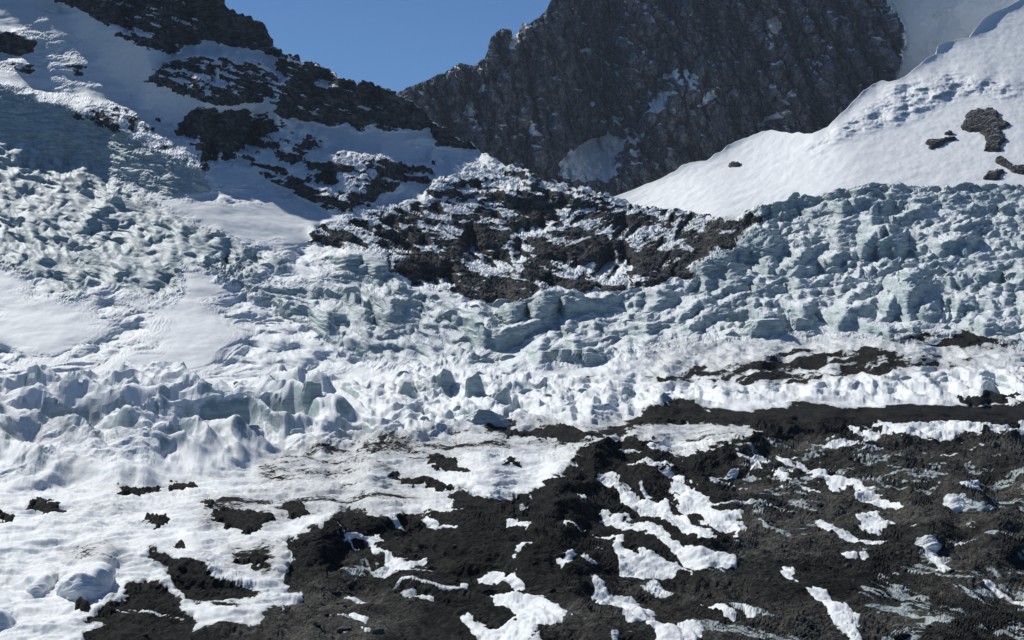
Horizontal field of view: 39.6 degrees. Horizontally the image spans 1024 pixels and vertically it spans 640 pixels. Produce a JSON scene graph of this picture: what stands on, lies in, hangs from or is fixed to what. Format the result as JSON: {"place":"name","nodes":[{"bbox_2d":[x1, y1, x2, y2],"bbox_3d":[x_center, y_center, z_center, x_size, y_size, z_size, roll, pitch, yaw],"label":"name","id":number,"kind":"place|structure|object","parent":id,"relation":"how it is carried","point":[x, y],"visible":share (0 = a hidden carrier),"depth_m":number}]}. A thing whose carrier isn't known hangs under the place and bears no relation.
{"place":"outdoors","nodes":[
{"label":"outdoors","id":0,"kind":"place"},
{"bbox_2d":[0,85,209,198],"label":"icefall","id":1,"kind":"object","parent":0,"point":[36,124],"visible":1,"depth_m":1803.91},
{"bbox_2d":[0,0,538,226],"bbox_3d":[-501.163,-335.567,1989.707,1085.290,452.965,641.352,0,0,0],"label":"mountain","id":2,"kind":"structure","parent":0,"point":[218,92],"depth_m":2064.59},
{"bbox_2d":[215,254,491,371],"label":"icefall","id":3,"kind":"object","parent":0,"point":[422,339],"visible":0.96,"depth_m":1308.94},
{"bbox_2d":[342,286,358,292],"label":"ice block","id":4,"kind":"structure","parent":3,"relation":"on","point":[348,289],"depth_m":1366.17},
{"bbox_2d":[442,309,457,316],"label":"ice block","id":5,"kind":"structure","parent":3,"relation":"on","point":[447,313],"depth_m":1341.30},
{"bbox_2d":[225,0,550,92],"label":"sky","id":6,"kind":"structure","parent":0,"point":[395,45]},
{"bbox_2d":[399,0,554,118],"bbox_3d":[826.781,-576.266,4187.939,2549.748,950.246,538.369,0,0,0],"label":"rock mountain back","id":7,"kind":"object","parent":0,"point":[541,16],"visible":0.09,"depth_m":3980.86},
{"bbox_2d":[0,363,1023,639],"bbox_3d":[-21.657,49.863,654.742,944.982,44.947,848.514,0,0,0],"label":"glacier","id":8,"kind":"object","parent":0,"point":[96,541],"visible":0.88,"depth_m":601.24},
{"bbox_2d":[0,509,15,522],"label":"gravel patch","id":9,"kind":"object","parent":8,"relation":"on","point":[6,517],"visible":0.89,"depth_m":474.54},
{"bbox_2d":[0,362,41,410],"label":"serac","id":10,"kind":"object","parent":8,"relation":"on","point":[17,392],"visible":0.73,"depth_m":802.57},
{"bbox_2d":[26,497,66,514],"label":"gravel patch","id":11,"kind":"object","parent":8,"relation":"on","point":[39,504],"visible":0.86,"depth_m":493.21},
{"bbox_2d":[38,364,81,418],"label":"serac","id":12,"kind":"object","parent":8,"relation":"on","point":[58,394],"visible":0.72,"depth_m":807.70},
{"bbox_2d":[35,409,89,454],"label":"serac","id":13,"kind":"object","parent":8,"relation":"on","point":[69,432],"visible":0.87,"depth_m":660.17},
{"bbox_2d":[75,597,90,612],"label":"gravel patch","id":14,"kind":"object","parent":8,"relation":"on","point":[82,604],"visible":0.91,"depth_m":320.37},
{"bbox_2d":[84,421,135,467],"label":"serac","id":15,"kind":"object","parent":8,"relation":"on","point":[106,444],"visible":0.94,"depth_m":612.18},
{"bbox_2d":[100,601,119,617],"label":"gravel patch","id":16,"kind":"object","parent":8,"relation":"on","point":[109,606],"visible":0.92,"depth_m":322.10},
{"bbox_2d":[81,359,140,424],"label":"serac","id":17,"kind":"object","parent":8,"relation":"on","point":[104,388],"visible":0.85,"depth_m":815.02},
{"bbox_2d":[114,482,146,495],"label":"gravel patch","id":18,"kind":"object","parent":8,"relation":"on","point":[126,490],"visible":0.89,"depth_m":530.13},
{"bbox_2d":[130,474,164,492],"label":"gravel patch","id":19,"kind":"object","parent":8,"relation":"on","point":[148,489],"visible":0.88,"depth_m":541.48},
{"bbox_2d":[125,388,173,472],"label":"serac","id":20,"kind":"object","parent":8,"relation":"on","point":[149,421],"visible":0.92,"depth_m":672.84},
{"bbox_2d":[143,512,169,529],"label":"gravel patch","id":21,"kind":"object","parent":8,"relation":"on","point":[158,520],"visible":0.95,"depth_m":460.53},
{"bbox_2d":[133,361,186,391],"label":"serac","id":22,"kind":"object","parent":8,"relation":"on","point":[153,373],"visible":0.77,"depth_m":918.21},
{"bbox_2d":[173,539,185,548],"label":"gravel patch","id":23,"kind":"object","parent":8,"relation":"on","point":[180,544],"visible":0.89,"depth_m":407.47},
{"bbox_2d":[168,480,197,490],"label":"gravel patch","id":24,"kind":"object","parent":8,"relation":"on","point":[177,486],"visible":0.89,"depth_m":557.72},
{"bbox_2d":[179,365,192,379],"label":"serac","id":25,"kind":"object","parent":8,"relation":"on","point":[183,369],"visible":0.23,"depth_m":914.76},
{"bbox_2d":[169,372,231,432],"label":"serac","id":26,"kind":"object","parent":8,"relation":"on","point":[206,401],"visible":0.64,"depth_m":759.27},
{"bbox_2d":[200,497,215,507],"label":"gravel patch","id":27,"kind":"object","parent":8,"relation":"on","point":[209,502],"visible":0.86,"depth_m":491.48},
{"bbox_2d":[227,379,254,422],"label":"serac","id":28,"kind":"object","parent":8,"relation":"on","point":[239,400],"visible":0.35,"depth_m":762.85},
{"bbox_2d":[211,506,275,534],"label":"gravel patch","id":29,"kind":"object","parent":8,"relation":"on","point":[247,521],"visible":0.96,"depth_m":456.84},
{"bbox_2d":[232,551,270,570],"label":"gravel patch","id":30,"kind":"object","parent":8,"relation":"on","point":[254,558],"visible":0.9,"depth_m":381.81},
{"bbox_2d":[251,373,289,444],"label":"serac","id":31,"kind":"object","parent":8,"relation":"on","point":[269,403],"visible":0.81,"depth_m":757.02},
{"bbox_2d":[279,500,310,519],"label":"gravel patch","id":32,"kind":"object","parent":8,"relation":"on","point":[295,509],"visible":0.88,"depth_m":468.44},
{"bbox_2d":[289,429,305,435],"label":"ice block","id":33,"kind":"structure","parent":8,"relation":"on","point":[294,431],"depth_m":719.67},
{"bbox_2d":[297,381,322,409],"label":"serac","id":34,"kind":"object","parent":8,"relation":"on","point":[309,391],"visible":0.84,"depth_m":799.76},
{"bbox_2d":[398,382,415,396],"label":"serac","id":35,"kind":"object","parent":8,"relation":"on","point":[406,388],"visible":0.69,"depth_m":929.97},
{"bbox_2d":[387,471,460,491],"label":"gravel patch","id":36,"kind":"object","parent":8,"relation":"on","point":[436,484],"visible":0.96,"depth_m":569.24},
{"bbox_2d":[434,369,455,390],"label":"serac","id":37,"kind":"object","parent":8,"relation":"on","point":[445,379],"visible":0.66,"depth_m":971.47},
{"bbox_2d":[426,453,470,471],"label":"gravel patch","id":38,"kind":"object","parent":8,"relation":"on","point":[445,463],"visible":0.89,"depth_m":633.81},
{"bbox_2d":[464,372,485,397],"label":"serac","id":39,"kind":"object","parent":8,"relation":"on","point":[473,384],"visible":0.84,"depth_m":911.40},
{"bbox_2d":[460,409,510,426],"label":"serac","id":40,"kind":"object","parent":8,"relation":"on","point":[479,416],"visible":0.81,"depth_m":785.49},
{"bbox_2d":[491,388,512,405],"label":"serac","id":41,"kind":"object","parent":8,"relation":"on","point":[502,396],"visible":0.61,"depth_m":879.44},
{"bbox_2d":[502,456,522,467],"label":"gravel patch","id":42,"kind":"object","parent":8,"relation":"on","point":[511,459],"visible":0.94,"depth_m":626.78},
{"bbox_2d":[505,423,593,442],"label":"gravel patch","id":43,"kind":"object","parent":8,"relation":"on","point":[561,433],"visible":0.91,"depth_m":746.49},
{"bbox_2d":[650,414,720,424],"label":"gravel patch","id":44,"kind":"object","parent":8,"relation":"on","point":[679,419],"visible":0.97,"depth_m":809.18},
{"bbox_2d":[955,390,1020,406],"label":"gravel patch","id":45,"kind":"object","parent":8,"relation":"on","point":[987,397],"visible":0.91,"depth_m":879.25},
{"bbox_2d":[0,140,1023,385],"bbox_3d":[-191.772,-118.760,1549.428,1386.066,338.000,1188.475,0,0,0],"label":"snow slope","id":46,"kind":"structure","parent":0,"point":[210,328],"depth_m":1272.25},
{"bbox_2d":[53,235,69,240],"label":"ice block","id":47,"kind":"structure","parent":46,"relation":"on","point":[62,238],"depth_m":1487.05},
{"bbox_2d":[48,249,102,302],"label":"serac","id":48,"kind":"object","parent":46,"relation":"on","point":[80,271],"visible":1,"depth_m":1383.67},
{"bbox_2d":[79,189,93,196],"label":"ice block","id":49,"kind":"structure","parent":46,"relation":"on","point":[89,192],"depth_m":1670.59},
{"bbox_2d":[74,223,119,247],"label":"serac","id":50,"kind":"object","parent":46,"relation":"on","point":[93,236],"visible":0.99,"depth_m":1528.32},
{"bbox_2d":[88,184,129,222],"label":"serac","id":51,"kind":"object","parent":46,"relation":"on","point":[99,202],"visible":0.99,"depth_m":1633.18},
{"bbox_2d":[109,196,123,203],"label":"ice block","id":52,"kind":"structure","parent":51,"relation":"on","point":[116,199],"depth_m":1634.40},
{"bbox_2d":[159,256,190,306],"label":"serac","id":53,"kind":"object","parent":46,"relation":"on","point":[173,290],"visible":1,"depth_m":1382.51},
{"bbox_2d":[208,232,226,236],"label":"ice block","id":54,"kind":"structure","parent":46,"relation":"on","point":[216,234],"depth_m":1551.06},
{"bbox_2d":[308,179,766,304],"bbox_3d":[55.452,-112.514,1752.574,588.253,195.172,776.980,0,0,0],"label":"rock hill","id":55,"kind":"structure","parent":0,"point":[517,242],"depth_m":1743.80},
{"bbox_2d":[81,403,1023,639],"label":"debris ground","id":56,"kind":"structure","parent":0,"point":[916,593],"depth_m":389.91},
{"bbox_2d":[336,626,351,633],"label":"boulder","id":57,"kind":"object","parent":56,"relation":"on","point":[340,630],"visible":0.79,"depth_m":296.71},
{"bbox_2d":[349,612,368,623],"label":"snow patch","id":58,"kind":"object","parent":56,"relation":"on","point":[356,616],"visible":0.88,"depth_m":313.00},
{"bbox_2d":[371,628,384,634],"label":"boulder","id":59,"kind":"object","parent":56,"relation":"on","point":[376,631],"visible":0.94,"depth_m":287.14},
{"bbox_2d":[343,529,426,570],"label":"snow patch","id":60,"kind":"object","parent":56,"relation":"on","point":[392,562],"visible":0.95,"depth_m":394.74},
{"bbox_2d":[409,595,433,600],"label":"snow patch","id":61,"kind":"object","parent":56,"relation":"on","point":[430,597],"visible":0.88,"depth_m":339.71},
{"bbox_2d":[422,510,457,529],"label":"snow patch","id":62,"kind":"object","parent":56,"relation":"on","point":[431,523],"visible":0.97,"depth_m":428.61},
{"bbox_2d":[477,571,524,590],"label":"snow patch","id":63,"kind":"object","parent":56,"relation":"on","point":[511,579],"visible":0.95,"depth_m":362.07},
{"bbox_2d":[460,591,571,639],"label":"snow patch","id":64,"kind":"object","parent":56,"relation":"on","point":[531,612],"visible":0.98,"depth_m":303.83},
{"bbox_2d":[506,518,531,529],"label":"snow patch","id":65,"kind":"object","parent":56,"relation":"on","point":[512,522],"visible":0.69,"depth_m":416.99},
{"bbox_2d":[556,549,576,567],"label":"snow patch","id":66,"kind":"object","parent":56,"relation":"on","point":[570,554],"visible":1,"depth_m":364.61},
{"bbox_2d":[581,553,596,563],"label":"snow patch","id":67,"kind":"object","parent":56,"relation":"on","point":[586,557],"visible":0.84,"depth_m":376.65},
{"bbox_2d":[590,574,656,622],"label":"snow patch","id":68,"kind":"object","parent":56,"relation":"on","point":[627,604],"visible":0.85,"depth_m":333.44},
{"bbox_2d":[564,520,692,579],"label":"snow patch","id":69,"kind":"object","parent":56,"relation":"on","point":[644,563],"visible":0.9,"depth_m":388.70},
{"bbox_2d":[596,471,716,537],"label":"snow patch","id":70,"kind":"object","parent":56,"relation":"on","point":[647,507],"visible":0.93,"depth_m":495.35},
{"bbox_2d":[646,460,666,467],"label":"snow patch","id":71,"kind":"object","parent":56,"relation":"on","point":[664,462],"visible":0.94,"depth_m":591.02},
{"bbox_2d":[646,620,683,639],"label":"snow patch","id":72,"kind":"object","parent":56,"relation":"on","point":[668,631],"visible":0.98,"depth_m":291.38},
{"bbox_2d":[599,509,736,570],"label":"snow patch","id":73,"kind":"object","parent":56,"relation":"on","point":[692,557],"visible":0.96,"depth_m":398.68},
{"bbox_2d":[659,465,680,482],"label":"snow patch","id":74,"kind":"object","parent":56,"relation":"on","point":[667,471],"visible":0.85,"depth_m":579.76},
{"bbox_2d":[647,436,716,451],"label":"snow patch","id":75,"kind":"object","parent":56,"relation":"on","point":[664,444],"visible":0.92,"depth_m":685.15},
{"bbox_2d":[677,619,703,639],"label":"snow patch","id":76,"kind":"object","parent":56,"relation":"on","point":[692,629],"visible":0.98,"depth_m":295.84},
{"bbox_2d":[669,472,746,536],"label":"snow patch","id":77,"kind":"object","parent":56,"relation":"on","point":[690,501],"visible":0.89,"depth_m":486.69},
{"bbox_2d":[700,603,736,621],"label":"snow patch","id":78,"kind":"object","parent":56,"relation":"on","point":[728,612],"visible":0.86,"depth_m":317.42},
{"bbox_2d":[742,603,755,617],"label":"snow patch","id":79,"kind":"object","parent":56,"relation":"on","point":[749,611],"visible":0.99,"depth_m":317.19},
{"bbox_2d":[737,452,769,469],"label":"snow patch","id":80,"kind":"object","parent":56,"relation":"on","point":[756,459],"visible":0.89,"depth_m":617.95},
{"bbox_2d":[772,468,791,487],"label":"snow patch","id":81,"kind":"object","parent":56,"relation":"on","point":[783,476],"visible":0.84,"depth_m":566.12},
{"bbox_2d":[781,566,798,581],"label":"snow patch","id":82,"kind":"object","parent":56,"relation":"on","point":[787,572],"visible":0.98,"depth_m":368.95},
{"bbox_2d":[775,454,874,492],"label":"snow patch","id":83,"kind":"object","parent":56,"relation":"on","point":[835,483],"visible":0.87,"depth_m":539.19},
{"bbox_2d":[806,586,862,639],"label":"snow patch","id":84,"kind":"object","parent":56,"relation":"on","point":[844,618],"visible":1,"depth_m":316.42},
{"bbox_2d":[814,519,884,544],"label":"snow patch","id":85,"kind":"object","parent":56,"relation":"on","point":[846,535],"visible":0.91,"depth_m":419.23},
{"bbox_2d":[841,546,860,558],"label":"snow patch","id":86,"kind":"object","parent":56,"relation":"on","point":[851,554],"visible":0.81,"depth_m":387.84},
{"bbox_2d":[847,425,880,440],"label":"snow patch","id":87,"kind":"object","parent":56,"relation":"on","point":[868,435],"visible":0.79,"depth_m":696.92},
{"bbox_2d":[859,548,868,559],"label":"snow patch","id":88,"kind":"object","parent":56,"relation":"on","point":[863,555],"visible":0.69,"depth_m":387.05},
{"bbox_2d":[855,510,894,535],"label":"snow patch","id":89,"kind":"object","parent":56,"relation":"on","point":[874,522],"visible":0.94,"depth_m":448.23},
{"bbox_2d":[854,488,903,509],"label":"snow patch","id":90,"kind":"object","parent":56,"relation":"on","point":[874,497],"visible":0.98,"depth_m":496.29},
{"bbox_2d":[893,633,911,639],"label":"boulder","id":91,"kind":"object","parent":56,"relation":"on","point":[901,636],"visible":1,"depth_m":290.27},
{"bbox_2d":[872,420,982,441],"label":"snow patch","id":92,"kind":"object","parent":56,"relation":"on","point":[937,429],"visible":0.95,"depth_m":714.21},
{"bbox_2d":[919,545,950,572],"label":"snow patch","id":93,"kind":"object","parent":56,"relation":"on","point":[935,559],"visible":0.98,"depth_m":376.17},
{"bbox_2d":[960,480,982,491],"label":"snow patch","id":94,"kind":"object","parent":56,"relation":"on","point":[973,484],"visible":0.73,"depth_m":493.43},
{"bbox_2d":[939,420,1023,434],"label":"snow patch","id":95,"kind":"object","parent":56,"relation":"on","point":[996,428],"visible":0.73,"depth_m":726.32},
{"bbox_2d":[983,579,1023,605],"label":"snow patch","id":96,"kind":"object","parent":56,"relation":"on","point":[990,584],"visible":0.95,"depth_m":343.92},
{"bbox_2d":[223,0,1022,215],"bbox_3d":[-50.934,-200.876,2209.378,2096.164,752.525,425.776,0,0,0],"label":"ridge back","id":97,"kind":"structure","parent":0,"point":[297,55],"depth_m":2249.22},
{"bbox_2d":[397,0,904,196],"bbox_3d":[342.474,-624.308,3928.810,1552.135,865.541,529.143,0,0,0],"label":"rock mountain","id":98,"kind":"structure","parent":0,"point":[613,98],"depth_m":3903.29},
{"bbox_2d":[465,182,1023,373],"bbox_3d":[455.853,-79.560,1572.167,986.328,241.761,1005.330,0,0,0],"label":"icefall","id":99,"kind":"object","parent":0,"point":[977,295],"visible":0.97,"depth_m":1469.54},
{"bbox_2d":[494,289,562,323],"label":"serac","id":100,"kind":"object","parent":99,"relation":"on","point":[543,304],"visible":0.88,"depth_m":1351.56},
{"bbox_2d":[492,299,509,307],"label":"ice block","id":101,"kind":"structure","parent":100,"relation":"on","point":[497,303],"depth_m":1402.89},
{"bbox_2d":[556,348,571,362],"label":"serac","id":102,"kind":"object","parent":99,"relation":"on","point":[563,354],"visible":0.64,"depth_m":1151.57},
{"bbox_2d":[560,288,613,313],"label":"serac","id":103,"kind":"object","parent":99,"relation":"on","point":[599,302],"visible":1,"depth_m":1410.97},
{"bbox_2d":[579,352,605,366],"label":"serac","id":104,"kind":"object","parent":99,"relation":"on","point":[591,359],"visible":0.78,"depth_m":1138.68},
{"bbox_2d":[602,335,621,340],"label":"ice block","id":105,"kind":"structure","parent":99,"relation":"on","point":[609,337],"depth_m":1278.78},
{"bbox_2d":[607,306,625,312],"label":"ice block","id":106,"kind":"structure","parent":99,"relation":"on","point":[614,309],"depth_m":1409.74},
{"bbox_2d":[699,265,719,270],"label":"ice block","id":107,"kind":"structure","parent":99,"relation":"on","point":[712,267],"depth_m":1558.78},
{"bbox_2d":[713,260,725,266],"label":"ice block","id":108,"kind":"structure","parent":99,"relation":"on","point":[717,263],"depth_m":1567.33},
{"bbox_2d":[725,263,747,269],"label":"ice block","id":109,"kind":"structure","parent":99,"relation":"on","point":[739,266],"depth_m":1562.83},
{"bbox_2d":[697,220,801,274],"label":"serac","id":110,"kind":"object","parent":99,"relation":"on","point":[771,239],"visible":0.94,"depth_m":1674.38},
{"bbox_2d":[739,318,784,337],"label":"serac","id":111,"kind":"object","parent":99,"relation":"on","point":[763,328],"visible":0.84,"depth_m":1239.98},
{"bbox_2d":[790,318,813,331],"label":"serac","id":112,"kind":"object","parent":99,"relation":"on","point":[798,324],"visible":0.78,"depth_m":1269.40},
{"bbox_2d":[795,223,818,254],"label":"serac","id":113,"kind":"object","parent":99,"relation":"on","point":[805,237],"visible":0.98,"depth_m":1787.02},
{"bbox_2d":[824,267,842,274],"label":"ice block","id":114,"kind":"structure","parent":99,"relation":"on","point":[833,270],"depth_m":1621.60},
{"bbox_2d":[858,228,911,261],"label":"serac","id":115,"kind":"object","parent":99,"relation":"on","point":[892,247],"visible":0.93,"depth_m":1695.42},
{"bbox_2d":[908,239,939,256],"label":"serac","id":116,"kind":"object","parent":99,"relation":"on","point":[920,247],"visible":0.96,"depth_m":1732.31},
{"bbox_2d":[927,186,939,191],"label":"ice block","id":117,"kind":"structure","parent":99,"relation":"on","point":[933,188],"depth_m":2046.45},
{"bbox_2d":[614,0,1023,216],"bbox_3d":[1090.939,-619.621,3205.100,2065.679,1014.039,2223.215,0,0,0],"label":"snow field","id":118,"kind":"structure","parent":0,"point":[882,132],"depth_m":2768.70},
{"bbox_2d":[728,161,741,167],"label":"rock outcrop","id":119,"kind":"object","parent":118,"relation":"on","point":[734,164],"visible":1,"depth_m":2785.92},
{"bbox_2d":[925,136,955,149],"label":"rock outcrop","id":120,"kind":"object","parent":118,"relation":"on","point":[934,143],"visible":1,"depth_m":2655.44},
{"bbox_2d":[961,107,1010,151],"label":"rock outcrop","id":121,"kind":"object","parent":118,"relation":"on","point":[988,123],"visible":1,"depth_m":2766.39},
{"bbox_2d":[983,168,1004,180],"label":"rock outcrop","id":122,"kind":"object","parent":118,"relation":"on","point":[994,175],"visible":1,"depth_m":2353.07},
{"bbox_2d":[995,155,1023,174],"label":"rock outcrop","id":123,"kind":"object","parent":118,"relation":"on","point":[1005,163],"visible":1,"depth_m":2431.06},
{"bbox_2d":[886,0,1017,79],"bbox_3d":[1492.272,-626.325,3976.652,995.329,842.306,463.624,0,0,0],"label":"glacier","id":124,"kind":"object","parent":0,"point":[930,26],"visible":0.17,"depth_m":4099.44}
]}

